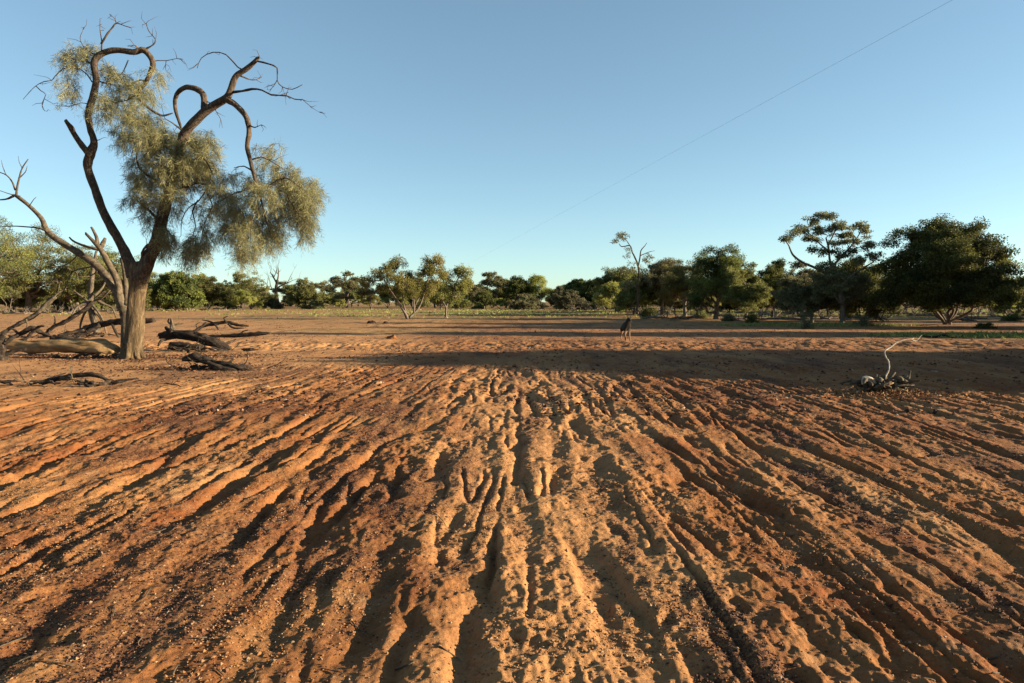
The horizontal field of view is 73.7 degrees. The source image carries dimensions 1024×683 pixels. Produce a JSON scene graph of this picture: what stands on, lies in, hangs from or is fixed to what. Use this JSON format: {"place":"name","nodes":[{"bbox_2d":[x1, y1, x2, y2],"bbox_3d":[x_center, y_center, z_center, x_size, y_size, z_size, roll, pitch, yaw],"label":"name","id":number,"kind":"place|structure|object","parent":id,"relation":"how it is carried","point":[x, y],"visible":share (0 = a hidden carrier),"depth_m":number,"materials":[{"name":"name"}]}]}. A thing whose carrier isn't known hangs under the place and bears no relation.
{"place":"outdoors","nodes":[
{"label":"outdoors","id":0,"kind":"place"},
{"bbox_2d":[0,302,1023,682],"bbox_3d":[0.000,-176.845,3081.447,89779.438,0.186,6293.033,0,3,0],"label":"ground","id":1,"kind":"structure","parent":0,"point":[678,458],"depth_m":4.72,"materials":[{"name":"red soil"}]},
{"bbox_2d":[0,278,10,297],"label":"distant tree","id":2,"kind":"object","parent":1,"relation":"on","point":[2,288],"visible":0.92,"depth_m":85.39,"materials":[{"name":"green plant"}]},
{"bbox_2d":[0,285,21,311],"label":"distant tree","id":3,"kind":"object","parent":1,"relation":"on","point":[10,292],"visible":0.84,"depth_m":86.28,"materials":[{"name":"green plant"}]},
{"bbox_2d":[0,332,26,360],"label":"dead stump","id":4,"kind":"object","parent":1,"relation":"on","point":[4,353],"visible":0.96,"depth_m":15.63,"materials":[{"name":"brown wood"}]},
{"bbox_2d":[0,271,39,310],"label":"distant tree","id":5,"kind":"object","parent":1,"relation":"on","point":[8,301],"visible":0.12,"depth_m":98.18,"materials":[{"name":"green plant"}]},
{"bbox_2d":[0,217,49,283],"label":"gum tree","id":6,"kind":"object","parent":1,"relation":"on","point":[11,256],"visible":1,"depth_m":84.93,"materials":[{"name":"green plant"}]},
{"bbox_2d":[14,282,49,310],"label":"distant tree","id":7,"kind":"object","parent":1,"relation":"on","point":[41,292],"visible":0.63,"depth_m":92.87,"materials":[{"name":"green plant"}]},
{"bbox_2d":[0,289,66,333],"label":"fallen branch","id":8,"kind":"object","parent":1,"relation":"on","point":[47,303],"visible":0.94,"depth_m":25.72,"materials":[{"name":"brown wood"}]},
{"bbox_2d":[0,222,84,311],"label":"gum tree","id":9,"kind":"object","parent":1,"relation":"on","point":[30,295],"visible":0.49,"depth_m":91.69,"materials":[{"name":"green plant"}]},
{"bbox_2d":[8,325,103,340],"bbox_3d":[-17.682,-0.270,25.111,5.496,0.783,3.326,0,3,0],"label":"fallen branch","id":10,"kind":"object","parent":1,"relation":"on","point":[66,334],"visible":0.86,"depth_m":23.69,"materials":[{"name":"brown wood"}]},
{"bbox_2d":[0,157,127,347],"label":"dead leaning tree","id":11,"kind":"object","parent":1,"relation":"on","point":[113,282],"visible":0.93,"depth_m":17.10,"materials":[{"name":"grey wood"}]},
{"bbox_2d":[40,300,94,337],"bbox_3d":[-16.696,-0.830,25.655,1.959,1.439,0.198,0,3,-4],"label":"fallen branch","id":12,"kind":"object","parent":1,"relation":"on","point":[73,316],"visible":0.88,"depth_m":25.61,"materials":[{"name":"brown wood"}]},
{"bbox_2d":[23,244,113,311],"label":"gum tree","id":13,"kind":"object","parent":1,"relation":"on","point":[77,262],"visible":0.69,"depth_m":90.03,"materials":[{"name":"green plant"}]},
{"bbox_2d":[47,294,95,310],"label":"distant tree","id":14,"kind":"object","parent":1,"relation":"on","point":[56,303],"visible":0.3,"depth_m":101.97,"materials":[{"name":"green plant"}]},
{"bbox_2d":[5,338,150,358],"bbox_3d":[-11.079,0.212,16.715,4.571,0.603,1.455,0,3,0],"label":"fallen log","id":15,"kind":"object","parent":1,"relation":"on","point":[98,347],"visible":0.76,"depth_m":17.11,"materials":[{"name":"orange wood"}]},
{"bbox_2d":[58,279,102,308],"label":"distant tree","id":16,"kind":"object","parent":1,"relation":"on","point":[80,300],"visible":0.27,"depth_m":92.06,"materials":[{"name":"green plant"}]},
{"bbox_2d":[0,357,180,386],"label":"fallen branch","id":17,"kind":"object","parent":1,"relation":"on","point":[66,378],"visible":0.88,"depth_m":11.14,"materials":[{"name":"brown wood"}]},
{"bbox_2d":[71,251,116,332],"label":"upturned roots","id":18,"kind":"object","parent":1,"relation":"on","point":[93,311],"visible":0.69,"depth_m":29.75,"materials":[{"name":"brown wood"}]},
{"bbox_2d":[33,317,155,337],"bbox_3d":[-16.384,-0.527,26.865,5.263,0.896,1.872,0,3,0],"label":"fallen log","id":19,"kind":"object","parent":1,"relation":"on","point":[92,327],"visible":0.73,"depth_m":26.35,"materials":[{"name":"brown wood"}]},
{"bbox_2d":[100,265,128,291],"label":"distant tree","id":20,"kind":"object","parent":1,"relation":"on","point":[117,269],"visible":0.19,"depth_m":90.52,"materials":[{"name":"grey plant"}]},
{"bbox_2d":[83,245,154,310],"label":"gum tree","id":21,"kind":"object","parent":1,"relation":"on","point":[112,255],"visible":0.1,"depth_m":101.72,"materials":[{"name":"green plant"}]},
{"bbox_2d":[107,284,151,308],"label":"distant tree","id":22,"kind":"object","parent":1,"relation":"on","point":[147,300],"visible":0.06,"depth_m":97.79,"materials":[{"name":"green plant"}]},
{"bbox_2d":[148,270,176,287],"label":"gum tree","id":23,"kind":"object","parent":1,"relation":"on","point":[155,274],"visible":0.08,"depth_m":151.48,"materials":[{"name":"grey plant"}]},
{"bbox_2d":[9,344,326,374],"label":"leaf litter","id":24,"kind":"object","parent":1,"relation":"on","point":[80,358],"visible":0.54,"depth_m":15.88,"materials":[{"name":"brown plant"}]},
{"bbox_2d":[167,318,183,329],"bbox_3d":[-15.710,-0.799,31.867,0.715,0.612,0.270,0,3,-8],"label":"dead stump","id":25,"kind":"object","parent":1,"relation":"on","point":[172,324],"visible":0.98,"depth_m":31.79,"materials":[{"name":"grey wood"}]},
{"bbox_2d":[146,271,207,310],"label":"distant tree","id":26,"kind":"object","parent":1,"relation":"on","point":[168,291],"visible":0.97,"depth_m":100.75,"materials":[{"name":"green plant"}]},
{"bbox_2d":[24,14,332,358],"bbox_3d":[-7.638,-3.602,15.775,7.520,8.396,2.367,1,3,10],"label":"leaning tree","id":27,"kind":"object","parent":1,"relation":"on","point":[180,167],"visible":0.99,"depth_m":15.65,"materials":[{"name":"green plant"}]},
{"bbox_2d":[157,326,257,352],"bbox_3d":[-8.530,-0.001,18.852,3.181,0.808,1.560,0,3,0],"label":"fallen log","id":28,"kind":"object","parent":1,"relation":"on","point":[205,339],"visible":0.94,"depth_m":19.10,"materials":[{"name":"brown wood"}]},
{"bbox_2d":[196,275,222,308],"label":"gum tree","id":29,"kind":"object","parent":1,"relation":"on","point":[211,290],"visible":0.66,"depth_m":130.98,"materials":[{"name":"green plant"}]},
{"bbox_2d":[201,316,248,329],"bbox_3d":[-14.030,-0.849,32.951,2.579,0.792,0.406,0,3,2],"label":"fallen branch","id":30,"kind":"object","parent":1,"relation":"on","point":[229,323],"visible":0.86,"depth_m":32.96,"materials":[{"name":"brown wood"}]},
{"bbox_2d":[165,347,287,370],"bbox_3d":[-5.874,0.343,13.645,2.812,0.602,0.694,1,3,11],"label":"fallen branch","id":31,"kind":"object","parent":1,"relation":"on","point":[197,357],"visible":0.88,"depth_m":13.54,"materials":[{"name":"brown wood"}]},
{"bbox_2d":[213,279,244,307],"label":"gum tree","id":32,"kind":"object","parent":1,"relation":"on","point":[219,301],"visible":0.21,"depth_m":151.73,"materials":[{"name":"green plant"}]},
{"bbox_2d":[219,301,239,308],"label":"distant tree","id":33,"kind":"object","parent":1,"relation":"on","point":[228,305],"visible":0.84,"depth_m":131.74,"materials":[{"name":"green plant"}]},
{"bbox_2d":[209,330,271,337],"bbox_3d":[-10.583,-0.297,26.379,2.575,0.323,0.178,0,3,0],"label":"fallen log","id":34,"kind":"object","parent":1,"relation":"on","point":[247,334],"visible":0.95,"depth_m":26.33,"materials":[{"name":"brown wood"}]},
{"bbox_2d":[222,272,258,307],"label":"distant tree","id":35,"kind":"object","parent":1,"relation":"on","point":[237,279],"visible":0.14,"depth_m":153.76,"materials":[{"name":"green plant"}]},
{"bbox_2d":[231,289,257,309],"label":"distant tree","id":36,"kind":"object","parent":1,"relation":"on","point":[245,296],"visible":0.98,"depth_m":118.02,"materials":[{"name":"green plant"}]},
{"bbox_2d":[220,270,278,308],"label":"spreading tree","id":37,"kind":"object","parent":1,"relation":"on","point":[248,287],"visible":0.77,"depth_m":130.39,"materials":[{"name":"green plant"}]},
{"bbox_2d":[261,299,286,308],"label":"distant tree","id":38,"kind":"object","parent":1,"relation":"on","point":[273,304],"visible":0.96,"depth_m":131.63,"materials":[{"name":"green plant"}]},
{"bbox_2d":[260,263,299,300],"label":"dead tree","id":39,"kind":"object","parent":1,"relation":"on","point":[276,286],"visible":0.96,"depth_m":153.52,"materials":[{"name":"wood"}]},
{"bbox_2d":[272,281,295,296],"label":"distant tree","id":40,"kind":"object","parent":1,"relation":"on","point":[283,288],"visible":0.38,"depth_m":205.74,"materials":[{"name":"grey plant"}]},
{"bbox_2d":[286,277,323,306],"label":"distant tree","id":41,"kind":"object","parent":1,"relation":"on","point":[302,294],"visible":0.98,"depth_m":129.19,"materials":[{"name":"green plant"}]},
{"bbox_2d":[299,300,323,308],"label":"distant tree","id":42,"kind":"object","parent":1,"relation":"on","point":[316,305],"visible":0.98,"depth_m":125.97,"materials":[{"name":"green plant"}]},
{"bbox_2d":[296,280,336,296],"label":"gum tree","id":43,"kind":"object","parent":1,"relation":"on","point":[324,286],"visible":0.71,"depth_m":182.97,"materials":[{"name":"green plant"}]},
{"bbox_2d":[326,290,336,306],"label":"distant tree","id":44,"kind":"object","parent":1,"relation":"on","point":[329,299],"visible":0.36,"depth_m":205.26,"materials":[{"name":"green plant"}]},
{"bbox_2d":[333,291,354,308],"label":"distant tree","id":45,"kind":"object","parent":1,"relation":"on","point":[341,296],"visible":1,"depth_m":127.86,"materials":[{"name":"green plant"}]},
{"bbox_2d":[328,270,365,307],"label":"distant tree","id":46,"kind":"object","parent":1,"relation":"on","point":[351,283],"visible":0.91,"depth_m":152.09,"materials":[{"name":"green plant"}]},
{"bbox_2d":[338,282,365,306],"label":"gum tree","id":47,"kind":"object","parent":1,"relation":"on","point":[359,298],"visible":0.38,"depth_m":182.77,"materials":[{"name":"green plant"}]},
{"bbox_2d":[356,286,383,308],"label":"distant tree","id":48,"kind":"object","parent":1,"relation":"on","point":[370,292],"visible":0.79,"depth_m":126.56,"materials":[{"name":"green plant"}]},
{"bbox_2d":[361,295,383,308],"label":"distant tree","id":49,"kind":"object","parent":1,"relation":"on","point":[374,299],"visible":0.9,"depth_m":142.13,"materials":[{"name":"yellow plant"}]},
{"bbox_2d":[378,290,394,307],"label":"distant tree","id":50,"kind":"object","parent":1,"relation":"on","point":[385,297],"visible":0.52,"depth_m":165.30,"materials":[{"name":"green plant"}]},
{"bbox_2d":[359,253,448,318],"bbox_3d":[-8.597,-4.347,54.108,7.187,5.534,3.754,0,3,0],"label":"paddock tree","id":51,"kind":"object","parent":1,"relation":"on","point":[418,290],"visible":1,"depth_m":54.16,"materials":[{"name":"green plant"}]},
{"bbox_2d":[409,299,431,308],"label":"distant tree","id":52,"kind":"object","parent":1,"relation":"on","point":[418,303],"visible":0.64,"depth_m":142.47,"materials":[{"name":"green plant"}]},
{"bbox_2d":[428,283,452,309],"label":"distant tree","id":53,"kind":"object","parent":1,"relation":"on","point":[437,301],"visible":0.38,"depth_m":118.41,"materials":[{"name":"green plant"}]},
{"bbox_2d":[434,263,474,316],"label":"paddock tree","id":54,"kind":"object","parent":1,"relation":"on","point":[453,289],"visible":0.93,"depth_m":61.41,"materials":[{"name":"green plant"}]},
{"bbox_2d":[452,298,473,308],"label":"distant tree","id":55,"kind":"object","parent":1,"relation":"on","point":[465,303],"visible":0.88,"depth_m":136.97,"materials":[{"name":"green plant"}]},
{"bbox_2d":[456,278,485,301],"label":"gum tree","id":56,"kind":"object","parent":1,"relation":"on","point":[472,293],"visible":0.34,"depth_m":182.78,"materials":[{"name":"green plant"}]},
{"bbox_2d":[471,290,495,308],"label":"distant tree","id":57,"kind":"object","parent":1,"relation":"on","point":[484,297],"visible":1,"depth_m":126.36,"materials":[{"name":"green plant"}]},
{"bbox_2d":[479,271,508,307],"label":"gum tree","id":58,"kind":"object","parent":1,"relation":"on","point":[496,281],"visible":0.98,"depth_m":152.49,"materials":[{"name":"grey plant"}]},
{"bbox_2d":[492,298,505,307],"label":"distant tree","id":59,"kind":"object","parent":1,"relation":"on","point":[499,301],"visible":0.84,"depth_m":131.53,"materials":[{"name":"green plant"}]},
{"bbox_2d":[490,278,512,307],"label":"distant tree","id":60,"kind":"object","parent":1,"relation":"on","point":[500,295],"visible":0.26,"depth_m":159.72,"materials":[{"name":"green plant"}]},
{"bbox_2d":[0,367,1022,682],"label":"twig litter","id":61,"kind":"object","parent":1,"relation":"on","point":[406,577],"visible":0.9,"depth_m":3.06,"materials":[{"name":"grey wood"}]},
{"bbox_2d":[0,317,1023,420],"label":"rubble","id":62,"kind":"object","parent":1,"relation":"on","point":[648,413],"visible":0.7,"depth_m":11.09,"materials":[{"name":"brown stone"}]},
{"bbox_2d":[0,308,1023,338],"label":"grass","id":63,"kind":"structure","parent":1,"relation":"on","point":[951,334],"depth_m":65.74,"materials":[{"name":"plant"}]},
{"bbox_2d":[0,344,1023,682],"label":"clay crumbs","id":64,"kind":"object","parent":1,"relation":"on","point":[516,644],"visible":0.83,"depth_m":3.49,"materials":[{"name":"brown soil"}]},
{"bbox_2d":[501,275,536,306],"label":"gum tree","id":65,"kind":"object","parent":1,"relation":"on","point":[517,285],"visible":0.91,"depth_m":152.16,"materials":[{"name":"green plant"}]},
{"bbox_2d":[506,292,540,309],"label":"distant tree","id":66,"kind":"object","parent":1,"relation":"on","point":[528,302],"visible":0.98,"depth_m":122.56,"materials":[{"name":"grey plant"}]},
{"bbox_2d":[526,274,552,301],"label":"gum tree","id":67,"kind":"object","parent":1,"relation":"on","point":[540,288],"visible":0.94,"depth_m":152.33,"materials":[{"name":"green plant"}]},
{"bbox_2d":[547,285,563,305],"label":"tree","id":68,"kind":"object","parent":1,"relation":"on","point":[556,291],"visible":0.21,"depth_m":152.34,"materials":[{"name":"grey plant"}]},
{"bbox_2d":[552,289,590,309],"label":"distant tree","id":69,"kind":"object","parent":1,"relation":"on","point":[567,299],"visible":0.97,"depth_m":114.40,"materials":[{"name":"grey plant"}]},
{"bbox_2d":[562,278,591,301],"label":"tree","id":70,"kind":"object","parent":1,"relation":"on","point":[574,284],"visible":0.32,"depth_m":130.41,"materials":[{"name":"green plant"}]},
{"bbox_2d":[581,277,601,308],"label":"distant tree","id":71,"kind":"object","parent":1,"relation":"on","point":[587,289],"visible":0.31,"depth_m":128.21,"materials":[{"name":"green plant"}]},
{"bbox_2d":[591,281,620,313],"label":"distant tree","id":72,"kind":"object","parent":1,"relation":"on","point":[608,289],"visible":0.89,"depth_m":76.05,"materials":[{"name":"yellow plant"}]},
{"bbox_2d":[591,265,632,311],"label":"gum tree","id":73,"kind":"object","parent":1,"relation":"on","point":[618,278],"visible":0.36,"depth_m":83.15,"materials":[{"name":"green plant"}]},
{"bbox_2d":[620,316,630,340],"bbox_3d":[3.946,-0.465,23.677,0.265,0.875,0.645,-1,3,-17],"label":"dog","id":74,"kind":"object","parent":1,"relation":"on","point":[625,327],"visible":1,"depth_m":23.54},
{"bbox_2d":[612,279,652,314],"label":"distant tree","id":75,"kind":"object","parent":1,"relation":"on","point":[629,298],"visible":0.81,"depth_m":70.53,"materials":[{"name":"green plant"}]},
{"bbox_2d":[609,231,657,315],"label":"dead topped gum","id":76,"kind":"object","parent":1,"relation":"on","point":[632,269],"visible":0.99,"depth_m":65.59,"materials":[{"name":"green plant"}]},
{"bbox_2d":[619,275,659,314],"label":"distant tree","id":77,"kind":"object","parent":1,"relation":"on","point":[647,291],"visible":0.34,"depth_m":70.69,"materials":[{"name":"green plant"}]},
{"bbox_2d":[639,306,658,316],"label":"bush","id":78,"kind":"object","parent":1,"relation":"on","point":[647,311],"visible":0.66,"depth_m":61.19,"materials":[{"name":"green plant"}]},
{"bbox_2d":[629,301,669,318],"bbox_3d":[11.646,-2.569,56.227,2.363,1.883,3.643,-3,4,-40],"label":"fallen branch","id":79,"kind":"object","parent":1,"relation":"on","point":[656,317],"visible":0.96,"depth_m":55.97,"materials":[{"name":"grey wood"}]},
{"bbox_2d":[634,257,683,314],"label":"gum tree","id":80,"kind":"object","parent":1,"relation":"on","point":[658,270],"visible":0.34,"depth_m":69.68,"materials":[{"name":"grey plant"}]},
{"bbox_2d":[657,297,682,311],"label":"distant tree","id":81,"kind":"object","parent":1,"relation":"on","point":[675,306],"visible":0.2,"depth_m":84.40,"materials":[{"name":"green plant"}]},
{"bbox_2d":[654,259,704,315],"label":"gum tree","id":82,"kind":"object","parent":1,"relation":"on","point":[675,278],"visible":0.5,"depth_m":65.26,"materials":[{"name":"green plant"}]},
{"bbox_2d":[684,243,746,318],"bbox_3d":[16.345,-4.711,54.332,5.655,6.228,5.992,0,3,0],"label":"gum tree","id":83,"kind":"object","parent":1,"relation":"on","point":[714,269],"visible":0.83,"depth_m":53.34,"materials":[{"name":"green plant"}]},
{"bbox_2d":[711,303,744,311],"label":"distant tree","id":84,"kind":"object","parent":1,"relation":"on","point":[726,306],"visible":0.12,"depth_m":89.71,"materials":[{"name":"green plant"}]},
{"bbox_2d":[721,313,734,320],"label":"bush","id":85,"kind":"object","parent":1,"relation":"on","point":[724,318],"visible":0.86,"depth_m":48.43,"materials":[{"name":"green plant"}]},
{"bbox_2d":[717,261,774,319],"bbox_3d":[17.376,-3.764,51.264,4.192,4.623,4.683,0,3,0],"label":"gum tree","id":86,"kind":"object","parent":1,"relation":"on","point":[747,290],"visible":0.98,"depth_m":50.36,"materials":[{"name":"green plant"}]},
{"bbox_2d":[744,311,759,322],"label":"bush","id":87,"kind":"object","parent":1,"relation":"on","point":[750,318],"visible":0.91,"depth_m":43.80,"materials":[{"name":"green plant"}]},
{"bbox_2d":[755,257,795,316],"bbox_3d":[20.800,-4.171,54.161,4.004,5.064,4.324,0,3,0],"label":"gum tree","id":88,"kind":"object","parent":1,"relation":"on","point":[771,275],"visible":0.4,"depth_m":53.41,"materials":[{"name":"green plant"}]},
{"bbox_2d":[759,309,801,319],"bbox_3d":[19.666,-1.934,49.443,3.442,1.821,1.999,0,3,-4],"label":"fallen branch","id":89,"kind":"object","parent":1,"relation":"on","point":[776,317],"visible":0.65,"depth_m":49.46,"materials":[{"name":"grey wood"}]},
{"bbox_2d":[783,259,816,314],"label":"distant tree","id":90,"kind":"object","parent":1,"relation":"on","point":[800,266],"visible":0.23,"depth_m":71.28,"materials":[{"name":"green plant"}]},
{"bbox_2d":[794,303,816,328],"bbox_3d":[15.240,-1.312,35.473,1.096,1.449,1.232,1,4,21],"label":"bush","id":91,"kind":"object","parent":1,"relation":"on","point":[806,325],"visible":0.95,"depth_m":35.44,"materials":[{"name":"green plant"}]},
{"bbox_2d":[770,272,848,321],"bbox_3d":[19.306,-2.862,44.153,4.882,3.618,3.991,0,3,0],"label":"gum tree","id":92,"kind":"object","parent":1,"relation":"on","point":[797,295],"visible":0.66,"depth_m":43.54,"materials":[{"name":"green plant"}]},
{"bbox_2d":[816,309,837,319],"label":"fallen branch","id":93,"kind":"object","parent":1,"relation":"on","point":[823,316],"visible":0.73,"depth_m":51.71,"materials":[{"name":"wood"}]},
{"bbox_2d":[778,211,885,322],"bbox_3d":[19.172,-4.476,41.513,6.645,7.138,3.916,0,3,0],"label":"gum tree","id":94,"kind":"object","parent":1,"relation":"on","point":[833,275],"visible":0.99,"depth_m":41.54,"materials":[{"name":"green plant"}]},
{"bbox_2d":[852,313,873,326],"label":"bush","id":95,"kind":"object","parent":1,"relation":"on","point":[865,319],"visible":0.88,"depth_m":38.35,"materials":[{"name":"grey plant"}]},
{"bbox_2d":[828,258,903,321],"bbox_3d":[23.797,-3.403,46.012,4.909,4.615,4.558,0,3,0],"label":"gum tree","id":96,"kind":"object","parent":1,"relation":"on","point":[858,305],"visible":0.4,"depth_m":45.64,"materials":[{"name":"green plant"}]},
{"bbox_2d":[849,335,921,391],"bbox_3d":[5.672,0.424,10.178,1.220,1.020,0.677,0,3,0],"label":"uprooted stump","id":97,"kind":"object","parent":1,"relation":"on","point":[870,384],"visible":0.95,"depth_m":10.05,"materials":[{"name":"grey wood"}]},
{"bbox_2d":[783,385,1023,401],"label":"bark litter","id":98,"kind":"object","parent":1,"relation":"on","point":[857,391],"visible":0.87,"depth_m":9.88,"materials":[{"name":"wood"}]},
{"bbox_2d":[863,213,1023,324],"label":"spreading tree","id":99,"kind":"object","parent":1,"relation":"on","point":[934,257],"visible":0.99,"depth_m":38.31,"materials":[{"name":"green plant"}]},
{"bbox_2d":[945,307,980,321],"bbox_3d":[32.462,-2.178,49.318,2.325,1.853,3.585,2,4,29],"label":"fallen branch","id":100,"kind":"object","parent":1,"relation":"on","point":[965,318],"visible":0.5,"depth_m":48.61,"materials":[{"name":"grey wood"}]},
{"bbox_2d":[971,322,997,328],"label":"bush","id":101,"kind":"object","parent":1,"relation":"on","point":[984,326],"visible":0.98,"depth_m":35.37,"materials":[{"name":"green plant"}]},
{"bbox_2d":[998,312,1023,320],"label":"bush","id":102,"kind":"object","parent":1,"relation":"on","point":[1015,316],"visible":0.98,"depth_m":48.41,"materials":[{"name":"green plant"}]},
{"bbox_2d":[1015,295,1023,315],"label":"gum tree","id":103,"kind":"object","parent":1,"relation":"on","point":[1019,310],"visible":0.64,"depth_m":58.76,"materials":[{"name":"green plant"}]},
{"bbox_2d":[0,0,1023,301],"label":"sky","id":104,"kind":"structure","parent":0,"point":[456,130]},
{"bbox_2d":[474,1,949,260],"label":"overhead wire","id":105,"kind":"object","parent":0,"point":[771,98],"visible":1,"depth_m":19.57,"materials":[{"name":"grey metal"}]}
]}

